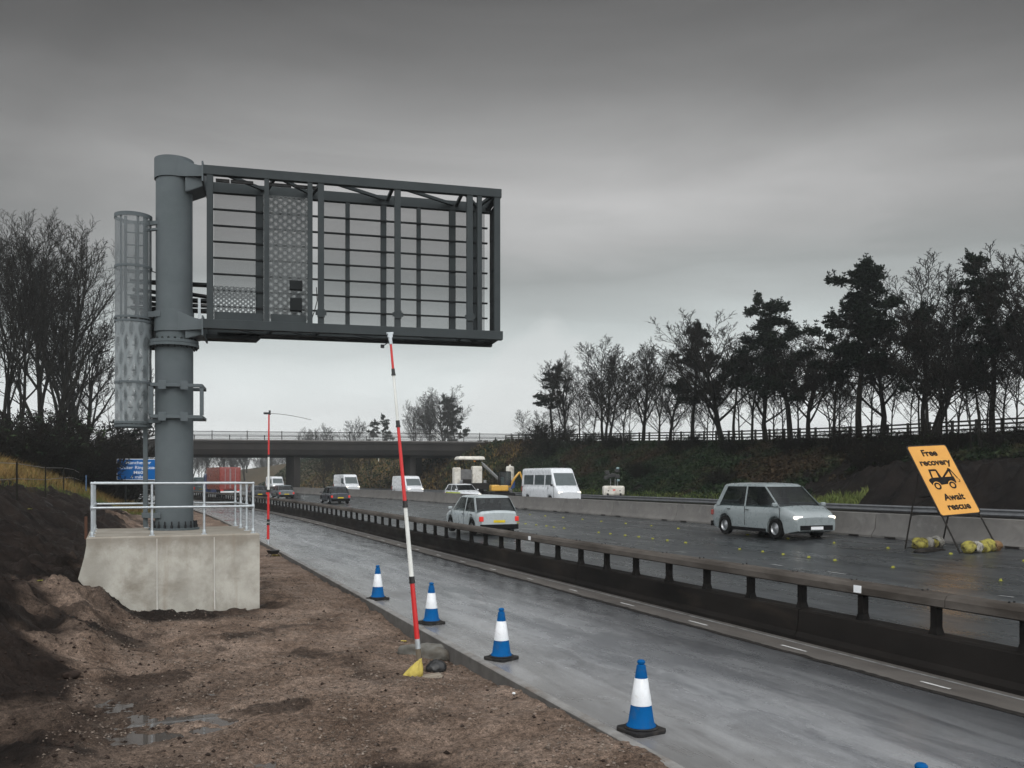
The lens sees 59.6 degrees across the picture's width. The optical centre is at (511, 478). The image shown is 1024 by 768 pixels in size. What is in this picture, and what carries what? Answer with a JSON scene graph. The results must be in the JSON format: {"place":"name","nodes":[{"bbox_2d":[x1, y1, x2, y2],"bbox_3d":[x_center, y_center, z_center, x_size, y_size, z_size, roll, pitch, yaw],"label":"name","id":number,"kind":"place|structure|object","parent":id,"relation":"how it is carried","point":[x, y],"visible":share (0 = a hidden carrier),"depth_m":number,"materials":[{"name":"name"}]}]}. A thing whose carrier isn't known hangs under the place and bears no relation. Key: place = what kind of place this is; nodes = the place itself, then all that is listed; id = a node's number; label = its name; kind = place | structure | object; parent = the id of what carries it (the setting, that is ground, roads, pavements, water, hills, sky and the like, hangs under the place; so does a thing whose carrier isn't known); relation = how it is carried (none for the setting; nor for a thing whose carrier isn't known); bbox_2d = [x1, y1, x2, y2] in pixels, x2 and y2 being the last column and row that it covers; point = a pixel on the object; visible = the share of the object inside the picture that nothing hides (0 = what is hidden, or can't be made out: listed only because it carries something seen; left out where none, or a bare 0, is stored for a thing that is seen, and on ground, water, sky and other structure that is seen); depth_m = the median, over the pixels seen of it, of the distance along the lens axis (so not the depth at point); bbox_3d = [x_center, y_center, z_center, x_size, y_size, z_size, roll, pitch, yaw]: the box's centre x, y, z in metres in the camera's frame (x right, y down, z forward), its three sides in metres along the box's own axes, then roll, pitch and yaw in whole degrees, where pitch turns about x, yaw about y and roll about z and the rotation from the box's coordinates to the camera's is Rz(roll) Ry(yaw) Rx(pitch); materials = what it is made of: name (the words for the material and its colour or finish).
{"place":"outdoors","nodes":[
{"label":"outdoors","id":0,"kind":"place"},
{"bbox_2d":[0,454,150,514],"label":"dry grass","id":1,"kind":"structure","parent":0,"point":[26,472],"depth_m":50.95,"materials":[{"name":"plant"}]},
{"bbox_2d":[0,475,667,767],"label":"verge","id":2,"kind":"structure","parent":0,"point":[61,515],"depth_m":11.83,"materials":[{"name":"soil"}]},
{"bbox_2d":[0,408,68,467],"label":"shrub","id":3,"kind":"object","parent":2,"relation":"on","point":[7,439],"visible":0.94,"depth_m":54.69,"materials":[{"name":"black plant"}]},
{"bbox_2d":[0,208,81,434],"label":"bare tree","id":4,"kind":"object","parent":2,"relation":"on","point":[29,287],"visible":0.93,"depth_m":66.58,"materials":[{"name":"black plant"}]},
{"bbox_2d":[0,415,85,472],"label":"shrub","id":5,"kind":"object","parent":2,"relation":"on","point":[59,449],"visible":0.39,"depth_m":59.21,"materials":[{"name":"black plant"}]},
{"bbox_2d":[0,404,116,475],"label":"shrub","id":6,"kind":"object","parent":2,"relation":"on","point":[62,419],"visible":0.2,"depth_m":66.75,"materials":[{"name":"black plant"}]},
{"bbox_2d":[0,208,117,423],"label":"bare tree","id":7,"kind":"object","parent":2,"relation":"on","point":[83,278],"visible":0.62,"depth_m":75.05,"materials":[{"name":"black plant"}]},
{"bbox_2d":[6,245,114,474],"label":"bare tree","id":8,"kind":"object","parent":2,"relation":"on","point":[70,407],"visible":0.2,"depth_m":81.31,"materials":[{"name":"black plant"}]},
{"bbox_2d":[22,427,109,482],"bbox_3d":[-31.909,-1.553,61.641,7.249,3.931,7.778,0,0,40],"label":"shrub","id":9,"kind":"object","parent":2,"relation":"on","point":[71,457],"visible":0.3,"depth_m":61.72,"materials":[{"name":"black plant"}]},
{"bbox_2d":[11,407,154,494],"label":"shrub","id":10,"kind":"object","parent":2,"relation":"on","point":[134,435],"visible":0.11,"depth_m":78.94,"materials":[{"name":"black plant"}]},
{"bbox_2d":[40,323,154,442],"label":"bare tree","id":11,"kind":"object","parent":2,"relation":"on","point":[89,408],"visible":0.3,"depth_m":86.28,"materials":[{"name":"black plant"}]},
{"bbox_2d":[60,434,154,497],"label":"shrub","id":12,"kind":"object","parent":2,"relation":"on","point":[106,470],"visible":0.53,"depth_m":68.97,"materials":[{"name":"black plant"}]},
{"bbox_2d":[117,459,154,502],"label":"direction sign","id":13,"kind":"object","parent":2,"relation":"on","point":[134,466],"visible":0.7,"depth_m":69.91,"materials":[{"name":"metal"}]},
{"bbox_2d":[78,526,259,611],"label":"concrete plinth","id":14,"kind":"structure","parent":2,"relation":"on","point":[215,568],"depth_m":18.52,"materials":[{"name":"concrete"}]},
{"bbox_2d":[89,481,255,536],"bbox_3d":[-7.636,0.616,20.004,3.250,1.108,3.223,0,0,-24],"label":"handrail","id":15,"kind":"object","parent":14,"relation":"on","point":[94,504],"visible":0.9,"depth_m":18.87,"materials":[{"name":"metal"}]},
{"bbox_2d":[114,154,502,530],"bbox_3d":[-4.706,-3.087,21.377,8.921,8.510,1.345,0,0,-14],"label":"cantilever gantry","id":16,"kind":"object","parent":14,"relation":"on","point":[170,330],"visible":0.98,"depth_m":20.67,"materials":[{"name":"metal"}]},
{"bbox_2d":[95,694,275,767],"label":"puddle","id":17,"kind":"object","parent":2,"relation":"on","point":[144,739],"visible":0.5,"depth_m":10.22,"materials":[{"name":"grey liquid"}]},
{"bbox_2d":[0,520,644,767],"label":"soil clods","id":18,"kind":"object","parent":2,"relation":"on","point":[152,728],"visible":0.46,"depth_m":11.43,"materials":[{"name":"soil"}]},
{"bbox_2d":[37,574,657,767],"bbox_3d":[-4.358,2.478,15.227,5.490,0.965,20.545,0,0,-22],"label":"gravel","id":19,"kind":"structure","parent":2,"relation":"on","point":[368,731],"depth_m":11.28,"materials":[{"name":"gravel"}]},
{"bbox_2d":[138,499,618,740],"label":"kerb face","id":20,"kind":"object","parent":2,"relation":"on","point":[456,657],"visible":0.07,"depth_m":14.24},
{"bbox_2d":[381,332,421,660],"bbox_3d":[-1.606,0.335,13.135,0.663,5.018,0.152,0,0,16],"label":"height pole","id":21,"kind":"object","parent":2,"relation":"on","point":[411,577],"visible":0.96,"depth_m":13.09,"materials":[{"name":"red plastic"}]},
{"bbox_2d":[396,643,449,660],"bbox_3d":[-1.394,2.882,14.592,1.121,0.404,0.619,0,0,29],"label":"sandbag","id":22,"kind":"object","parent":2,"relation":"on","point":[433,651],"visible":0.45,"depth_m":14.32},
{"bbox_2d":[0,0,1023,476],"label":"sky","id":23,"kind":"structure","parent":0,"point":[647,159],"materials":[{"name":"grey"}]},
{"bbox_2d":[139,494,1023,767],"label":"hard shoulder","id":24,"kind":"object","parent":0,"point":[719,701],"visible":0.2,"depth_m":11.92},
{"bbox_2d":[418,582,444,625],"bbox_3d":[-1.490,2.298,16.525,0.410,0.760,0.410,0,0,-37],"label":"traffic cone","id":25,"kind":"object","parent":24,"relation":"on","point":[431,616],"visible":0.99,"depth_m":16.44,"materials":[{"name":"plastic"}]},
{"bbox_2d":[193,509,684,767],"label":"kerb","id":26,"kind":"structure","parent":24,"relation":"on","point":[617,735],"depth_m":11.81,"materials":[{"name":"concrete"}]},
{"bbox_2d":[484,608,518,662],"bbox_3d":[-0.158,2.298,13.263,0.410,0.760,0.410,0,0,39],"label":"traffic cone","id":27,"kind":"object","parent":24,"relation":"on","point":[501,652],"visible":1,"depth_m":13.17,"materials":[{"name":"plastic"}]},
{"bbox_2d":[153,495,1023,716],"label":"asphalt joint","id":28,"kind":"object","parent":24,"relation":"on","point":[906,684],"visible":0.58,"depth_m":14.12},
{"bbox_2d":[617,659,665,737],"bbox_3d":[1.369,2.298,9.473,0.410,0.760,0.410,0,0,-31],"label":"traffic cone","id":29,"kind":"object","parent":24,"relation":"on","point":[640,723],"visible":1,"depth_m":9.38,"materials":[{"name":"blue plastic"}]},
{"bbox_2d":[148,489,1023,646],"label":"carriageway","id":30,"kind":"structure","parent":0,"point":[874,560],"depth_m":24.32,"materials":[{"name":"asphalt"}]},
{"bbox_2d":[204,467,240,497],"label":"red lorry","id":31,"kind":"object","parent":30,"relation":"on","point":[223,474],"visible":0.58,"depth_m":109.24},
{"bbox_2d":[95,430,531,497],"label":"road bridge","id":32,"kind":"structure","parent":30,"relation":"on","point":[414,453],"depth_m":119.56,"materials":[{"name":"concrete"}]},
{"bbox_2d":[320,486,349,503],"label":"hatchback car","id":33,"kind":"object","parent":30,"relation":"on","point":[330,494],"visible":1,"depth_m":77.80,"materials":[{"name":"paint"}]},
{"bbox_2d":[446,494,518,534],"bbox_3d":[-1.375,1.488,38.304,2.170,1.643,4.708,0,0,-22],"label":"hatchback car","id":34,"kind":"object","parent":30,"relation":"on","point":[492,511],"visible":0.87,"depth_m":36.49,"materials":[{"name":"silver metal"}]},
{"bbox_2d":[521,496,563,511],"bbox_3d":[1.973,1.543,54.700,0.610,0.800,5.970,0,0,-22],"label":"concrete barrier","id":35,"kind":"object","parent":30,"relation":"on","point":[545,504],"visible":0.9,"depth_m":54.39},
{"bbox_2d":[561,498,613,515],"bbox_3d":[4.240,1.543,49.145,0.610,0.800,5.970,0,0,-22],"label":"concrete barrier","id":36,"kind":"object","parent":30,"relation":"on","point":[593,507],"visible":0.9,"depth_m":48.84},
{"bbox_2d":[611,501,677,520],"bbox_3d":[6.507,1.543,43.590,0.610,0.800,5.970,0,0,-22],"label":"concrete barrier","id":37,"kind":"object","parent":30,"relation":"on","point":[651,510],"visible":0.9,"depth_m":43.23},
{"bbox_2d":[674,504,713,523],"bbox_3d":[8.774,1.543,38.035,0.610,0.800,5.970,0,0,-22],"label":"concrete barrier","id":38,"kind":"object","parent":30,"relation":"on","point":[694,513],"visible":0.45,"depth_m":39.39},
{"bbox_2d":[711,482,834,538],"bbox_3d":[9.133,1.078,31.610,2.210,1.882,4.808,0,0,-22],"label":"people carrier","id":39,"kind":"object","parent":30,"relation":"on","point":[777,510],"visible":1,"depth_m":30.55,"materials":[{"name":"silver metal"}]},
{"bbox_2d":[824,511,876,536],"bbox_3d":[11.041,1.543,32.480,0.610,0.800,5.970,0,0,-22],"label":"concrete barrier","id":40,"kind":"object","parent":30,"relation":"on","point":[862,524],"visible":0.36,"depth_m":30.48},
{"bbox_2d":[872,513,1023,549],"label":"concrete barrier","id":41,"kind":"object","parent":30,"relation":"on","point":[1008,533],"visible":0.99,"depth_m":26.76,"materials":[{"name":"concrete"}]},
{"bbox_2d":[904,444,993,552],"bbox_3d":[12.118,0.892,25.787,1.637,3.413,1.594,-3,-28,-24],"label":"temporary sign","id":42,"kind":"object","parent":30,"relation":"on","point":[943,481],"visible":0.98,"depth_m":25.37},
{"bbox_2d":[961,538,1002,553],"bbox_3d":[12.836,1.829,24.364,1.453,0.370,0.514,0,0,-25],"label":"sandbag roll","id":43,"kind":"object","parent":30,"relation":"on","point":[985,545],"visible":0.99,"depth_m":24.15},
{"bbox_2d":[148,494,1023,712],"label":"hard strip","id":44,"kind":"object","parent":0,"point":[990,698],"visible":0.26,"depth_m":14.76,"materials":[{"name":"asphalt"}]},
{"bbox_2d":[142,488,1023,696],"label":"parapet barrier","id":45,"kind":"object","parent":44,"relation":"on","point":[935,649],"visible":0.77,"depth_m":15.73,"materials":[{"name":"metal"}]},
{"bbox_2d":[229,504,1023,699],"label":"drain edge marking","id":46,"kind":"object","parent":44,"relation":"on","point":[739,628],"visible":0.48,"depth_m":15.09,"materials":[{"name":"paint"}]},
{"bbox_2d":[241,444,1023,517],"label":"bank","id":47,"kind":"structure","parent":0,"point":[996,483],"depth_m":50.48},
{"bbox_2d":[258,438,575,489],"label":"slope undergrowth","id":48,"kind":"object","parent":47,"relation":"on","point":[376,476],"visible":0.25,"depth_m":134.99,"materials":[{"name":"green plant"}]},
{"bbox_2d":[403,384,471,440],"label":"bare tree","id":49,"kind":"object","parent":47,"relation":"on","point":[444,417],"visible":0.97,"depth_m":190.42,"materials":[{"name":"black plant"}]},
{"bbox_2d":[517,436,572,459],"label":"shrub","id":50,"kind":"object","parent":47,"relation":"on","point":[548,449],"visible":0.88,"depth_m":102.01,"materials":[{"name":"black plant"}]},
{"bbox_2d":[515,419,577,444],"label":"shrub","id":51,"kind":"object","parent":47,"relation":"on","point":[538,432],"visible":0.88,"depth_m":106.94,"materials":[{"name":"black plant"}]},
{"bbox_2d":[534,351,583,440],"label":"bare tree","id":52,"kind":"object","parent":47,"relation":"on","point":[557,385],"visible":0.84,"depth_m":105.40,"materials":[{"name":"black plant"}]},
{"bbox_2d":[544,367,595,438],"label":"bare tree","id":53,"kind":"object","parent":47,"relation":"on","point":[564,396],"visible":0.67,"depth_m":102.58,"materials":[{"name":"black plant"}]},
{"bbox_2d":[570,377,622,446],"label":"bare tree","id":54,"kind":"object","parent":47,"relation":"on","point":[589,403],"visible":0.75,"depth_m":96.48,"materials":[{"name":"black plant"}]},
{"bbox_2d":[557,335,663,440],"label":"bare tree","id":55,"kind":"object","parent":47,"relation":"on","point":[611,363],"visible":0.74,"depth_m":97.53,"materials":[{"name":"black plant"}]},
{"bbox_2d":[591,366,663,448],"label":"bare tree","id":56,"kind":"object","parent":47,"relation":"on","point":[615,398],"visible":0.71,"depth_m":89.96,"materials":[{"name":"black plant"}]},
{"bbox_2d":[618,337,677,440],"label":"bare tree","id":57,"kind":"object","parent":47,"relation":"on","point":[650,357],"visible":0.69,"depth_m":89.58,"materials":[{"name":"black plant"}]},
{"bbox_2d":[622,353,694,449],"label":"bare tree","id":58,"kind":"object","parent":47,"relation":"on","point":[651,382],"visible":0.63,"depth_m":84.77,"materials":[{"name":"black plant"}]},
{"bbox_2d":[646,364,706,439],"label":"bare tree","id":59,"kind":"object","parent":47,"relation":"on","point":[671,420],"visible":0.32,"depth_m":85.94,"materials":[{"name":"black plant"}]},
{"bbox_2d":[487,486,868,509],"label":"grass verge","id":60,"kind":"structure","parent":47,"relation":"on","point":[847,499],"depth_m":53.90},
{"bbox_2d":[659,430,706,454],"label":"shrub","id":61,"kind":"object","parent":47,"relation":"on","point":[678,445],"visible":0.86,"depth_m":80.08,"materials":[{"name":"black plant"}]},
{"bbox_2d":[664,319,721,437],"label":"pine tree","id":62,"kind":"object","parent":47,"relation":"on","point":[675,388],"visible":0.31,"depth_m":80.22,"materials":[{"name":"black plant"}]},
{"bbox_2d":[678,368,735,447],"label":"bare tree","id":63,"kind":"object","parent":47,"relation":"on","point":[690,400],"visible":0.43,"depth_m":77.48,"materials":[{"name":"black plant"}]},
{"bbox_2d":[645,307,789,443],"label":"bare tree","id":64,"kind":"object","parent":47,"relation":"on","point":[688,375],"visible":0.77,"depth_m":76.66,"materials":[{"name":"black plant"}]},
{"bbox_2d":[419,430,1023,503],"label":"bank undergrowth","id":65,"kind":"object","parent":47,"relation":"on","point":[796,466],"visible":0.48,"depth_m":74.69,"materials":[{"name":"green plant"}]},
{"bbox_2d":[716,353,753,449],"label":"pine tree","id":66,"kind":"object","parent":47,"relation":"on","point":[734,379],"visible":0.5,"depth_m":74.12,"materials":[{"name":"black plant"}]},
{"bbox_2d":[709,433,760,454],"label":"shrub","id":67,"kind":"object","parent":47,"relation":"on","point":[727,446],"visible":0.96,"depth_m":73.06,"materials":[{"name":"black plant"}]},
{"bbox_2d":[699,322,812,444],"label":"bare tree","id":68,"kind":"object","parent":47,"relation":"on","point":[752,415],"visible":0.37,"depth_m":73.04,"materials":[{"name":"black plant"}]},
{"bbox_2d":[505,417,1023,440],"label":"timber fence","id":69,"kind":"object","parent":47,"relation":"on","point":[952,422],"visible":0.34,"depth_m":70.90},
{"bbox_2d":[724,327,820,440],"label":"bare tree","id":70,"kind":"object","parent":47,"relation":"on","point":[764,428],"visible":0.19,"depth_m":73.21,"materials":[{"name":"black plant"}]},
{"bbox_2d":[733,290,829,442],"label":"pine tree","id":71,"kind":"object","parent":47,"relation":"on","point":[767,321],"visible":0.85,"depth_m":67.79,"materials":[{"name":"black plant"}]},
{"bbox_2d":[764,428,824,454],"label":"shrub","id":72,"kind":"object","parent":47,"relation":"on","point":[782,445],"visible":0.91,"depth_m":66.48,"materials":[{"name":"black plant"}]},
{"bbox_2d":[761,341,834,442],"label":"bare tree","id":73,"kind":"object","parent":47,"relation":"on","point":[793,383],"visible":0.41,"depth_m":67.73,"materials":[{"name":"black plant"}]},
{"bbox_2d":[772,328,850,438],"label":"bare tree","id":74,"kind":"object","parent":47,"relation":"on","point":[808,419],"visible":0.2,"depth_m":68.79,"materials":[{"name":"black plant"}]},
{"bbox_2d":[784,349,863,449],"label":"bare tree","id":75,"kind":"object","parent":47,"relation":"on","point":[827,395],"visible":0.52,"depth_m":63.65,"materials":[{"name":"black plant"}]},
{"bbox_2d":[753,312,898,451],"bbox_3d":[22.144,-6.470,62.905,9.117,9.868,8.676,0,0,-34],"label":"bare tree","id":76,"kind":"object","parent":47,"relation":"on","point":[840,333],"visible":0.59,"depth_m":62.80,"materials":[{"name":"black plant"}]},
{"bbox_2d":[811,422,893,454],"bbox_3d":[23.604,-2.670,60.913,5.058,2.476,5.703,0,0,-6],"label":"shrub","id":77,"kind":"object","parent":47,"relation":"on","point":[838,436],"visible":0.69,"depth_m":61.13,"materials":[{"name":"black plant"}]},
{"bbox_2d":[820,309,917,435],"bbox_3d":[24.408,-7.536,62.506,8.870,10.398,9.018,0,0,-39],"label":"bare tree","id":78,"kind":"object","parent":47,"relation":"on","point":[884,415],"visible":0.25,"depth_m":60.34,"materials":[{"name":"black plant"}]},
{"bbox_2d":[801,253,937,441],"bbox_3d":[23.341,-8.300,59.580,8.637,12.766,7.757,0,0,-14],"label":"pine tree","id":79,"kind":"object","parent":47,"relation":"on","point":[864,304],"visible":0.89,"depth_m":58.79,"materials":[{"name":"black plant"}]},
{"bbox_2d":[835,340,907,434],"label":"bare tree","id":80,"kind":"object","parent":47,"relation":"on","point":[871,393],"visible":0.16,"depth_m":62.01,"materials":[{"name":"black plant"}]},
{"bbox_2d":[836,439,911,470],"bbox_3d":[22.980,-1.452,56.745,4.875,2.156,5.210,0,0,-22],"label":"shrub","id":81,"kind":"object","parent":47,"relation":"on","point":[874,458],"visible":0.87,"depth_m":55.94,"materials":[{"name":"green plant"}]},
{"bbox_2d":[860,428,919,451],"bbox_3d":[24.941,-2.397,58.577,4.148,1.747,3.866,0,0,27],"label":"shrub","id":82,"kind":"object","parent":47,"relation":"on","point":[901,438],"visible":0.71,"depth_m":58.12,"materials":[{"name":"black plant"}]},
{"bbox_2d":[876,359,932,432],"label":"bare tree","id":83,"kind":"object","parent":47,"relation":"on","point":[913,397],"visible":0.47,"depth_m":58.65,"materials":[{"name":"black plant"}]},
{"bbox_2d":[866,320,950,437],"bbox_3d":[26.202,-6.206,58.559,5.407,7.862,5.146,0,0,26],"label":"bare tree","id":84,"kind":"object","parent":47,"relation":"on","point":[893,381],"visible":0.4,"depth_m":58.05,"materials":[{"name":"black plant"}]},
{"bbox_2d":[898,297,949,440],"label":"pine tree","id":85,"kind":"object","parent":47,"relation":"on","point":[902,387],"visible":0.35,"depth_m":57.10,"materials":[{"name":"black plant"}]},
{"bbox_2d":[885,303,983,439],"bbox_3d":[26.134,-6.016,54.828,6.033,8.771,5.741,0,0,22],"label":"bare tree","id":86,"kind":"object","parent":47,"relation":"on","point":[909,372],"visible":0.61,"depth_m":54.03,"materials":[{"name":"black plant"}]},
{"bbox_2d":[857,250,1023,436],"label":"bare tree","id":87,"kind":"object","parent":47,"relation":"on","point":[957,305],"visible":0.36,"depth_m":57.87,"materials":[{"name":"black plant"}]},
{"bbox_2d":[880,300,1005,441],"bbox_3d":[27.150,-6.560,55.689,8.248,9.670,7.848,0,0,-38],"label":"bare tree","id":88,"kind":"object","parent":47,"relation":"on","point":[924,352],"visible":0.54,"depth_m":55.36,"materials":[{"name":"black plant"}]},
{"bbox_2d":[909,425,977,451],"bbox_3d":[26.485,-2.362,53.881,4.105,1.815,4.387,0,0,-31],"label":"shrub","id":89,"kind":"object","parent":47,"relation":"on","point":[952,443],"visible":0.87,"depth_m":53.46,"materials":[{"name":"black plant"}]},
{"bbox_2d":[908,339,1012,450],"bbox_3d":[26.704,-4.707,52.638,4.489,6.859,4.718,0,0,-27],"label":"bare tree","id":90,"kind":"object","parent":47,"relation":"on","point":[966,403],"visible":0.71,"depth_m":52.17,"materials":[{"name":"black plant"}]},
{"bbox_2d":[911,328,1017,452],"bbox_3d":[26.504,-5.116,52.641,5.116,7.816,5.376,0,0,-7],"label":"bare tree","id":91,"kind":"object","parent":47,"relation":"on","point":[948,398],"visible":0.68,"depth_m":52.77,"materials":[{"name":"brown plant"}]},
{"bbox_2d":[946,354,1005,449],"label":"pine tree","id":92,"kind":"object","parent":47,"relation":"on","point":[973,382],"visible":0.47,"depth_m":52.04,"materials":[{"name":"green plant"}]},
{"bbox_2d":[945,247,1023,433],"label":"pine tree","id":93,"kind":"object","parent":47,"relation":"on","point":[972,283],"visible":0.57,"depth_m":51.28,"materials":[{"name":"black plant"}]},
{"bbox_2d":[952,240,1023,385],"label":"bare tree","id":94,"kind":"object","parent":47,"relation":"on","point":[1015,298],"visible":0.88,"depth_m":49.42,"materials":[{"name":"brown plant"}]},
{"bbox_2d":[954,326,1023,433],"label":"bare tree","id":95,"kind":"object","parent":47,"relation":"on","point":[985,371],"visible":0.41,"depth_m":51.34,"materials":[{"name":"brown plant"}]},
{"bbox_2d":[972,420,1023,450],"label":"shrub","id":96,"kind":"object","parent":47,"relation":"on","point":[991,438],"visible":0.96,"depth_m":50.16,"materials":[{"name":"plant"}]},
{"bbox_2d":[980,348,1023,429],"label":"bare tree","id":97,"kind":"object","parent":47,"relation":"on","point":[1016,386],"visible":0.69,"depth_m":50.41,"materials":[{"name":"brown plant"}]},
{"bbox_2d":[982,312,1023,405],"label":"bare tree","id":98,"kind":"object","parent":47,"relation":"on","point":[1016,348],"visible":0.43,"depth_m":50.48,"materials":[{"name":"brown plant"}]},
{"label":"far carriageway","id":99,"kind":"structure","parent":0,"visible":0},
{"bbox_2d":[391,476,423,491],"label":"delivery van","id":100,"kind":"object","parent":99,"relation":"on","point":[413,483],"visible":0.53,"depth_m":94.46,"materials":[{"name":"white paint"}]},
{"bbox_2d":[450,456,514,493],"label":"milling machine","id":101,"kind":"object","parent":99,"relation":"on","point":[472,476],"visible":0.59,"depth_m":95.35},
{"bbox_2d":[489,471,521,495],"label":"excavator","id":102,"kind":"object","parent":99,"relation":"on","point":[502,487],"visible":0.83,"depth_m":86.61,"materials":[{"name":"yellow metal"}]},
{"bbox_2d":[521,468,580,498],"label":"minibus","id":103,"kind":"object","parent":99,"relation":"on","point":[551,482],"visible":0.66,"depth_m":65.42,"materials":[{"name":"white paint"}]},
{"bbox_2d":[360,488,1023,519],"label":"concrete barrier","id":104,"kind":"object","parent":99,"relation":"on","point":[984,513],"visible":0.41,"depth_m":49.19,"materials":[{"name":"concrete"}]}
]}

